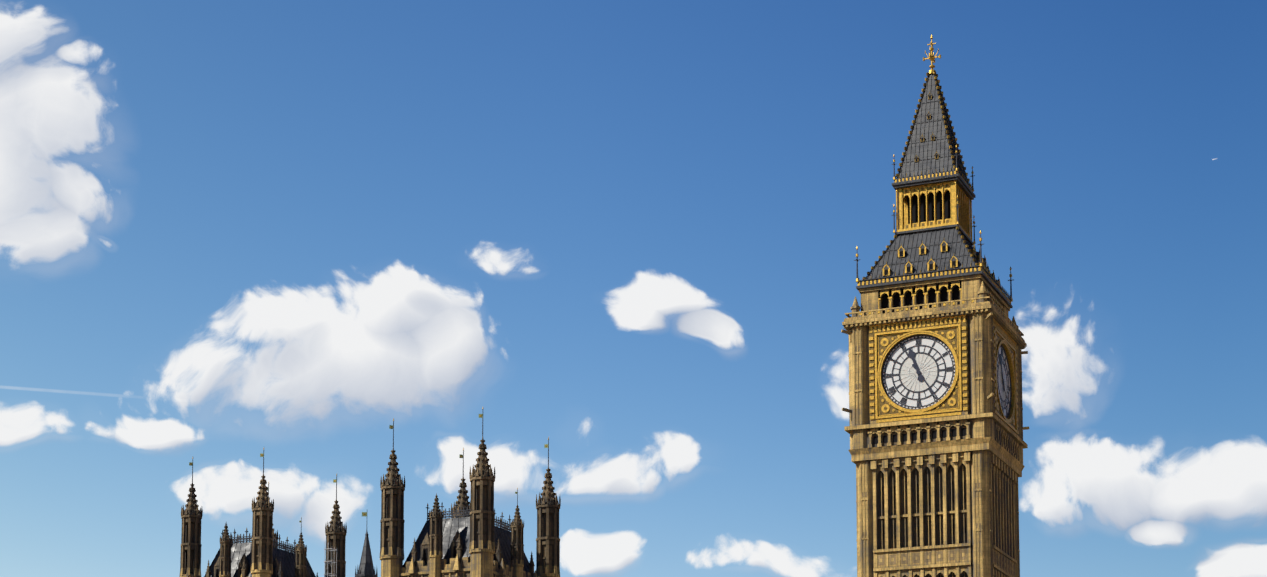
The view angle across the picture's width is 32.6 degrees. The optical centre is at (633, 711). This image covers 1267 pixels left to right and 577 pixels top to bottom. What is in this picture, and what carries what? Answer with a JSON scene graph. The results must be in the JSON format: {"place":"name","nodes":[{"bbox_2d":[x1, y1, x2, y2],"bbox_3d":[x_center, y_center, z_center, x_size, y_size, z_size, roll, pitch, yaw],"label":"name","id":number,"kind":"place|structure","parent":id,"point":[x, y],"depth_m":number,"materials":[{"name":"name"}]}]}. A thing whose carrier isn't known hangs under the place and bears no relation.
{"place":"outdoors","nodes":[
{"label":"outdoors","id":0,"kind":"place"},
{"bbox_2d":[179,408,560,576],"bbox_3d":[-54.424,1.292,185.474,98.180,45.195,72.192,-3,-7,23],"label":"palace spires","id":1,"kind":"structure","parent":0,"point":[466,539],"depth_m":165.13,"materials":[{"name":"stone"}]},
{"bbox_2d":[0,0,1266,576],"label":"sky","id":2,"kind":"structure","parent":0,"point":[626,235],"materials":[{"name":"blue"}]},
{"bbox_2d":[841,34,1029,576],"bbox_3d":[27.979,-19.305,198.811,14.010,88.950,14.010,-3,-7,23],"label":"clock tower","id":3,"kind":"structure","parent":0,"point":[935,428],"depth_m":194.81,"materials":[{"name":"stone"}]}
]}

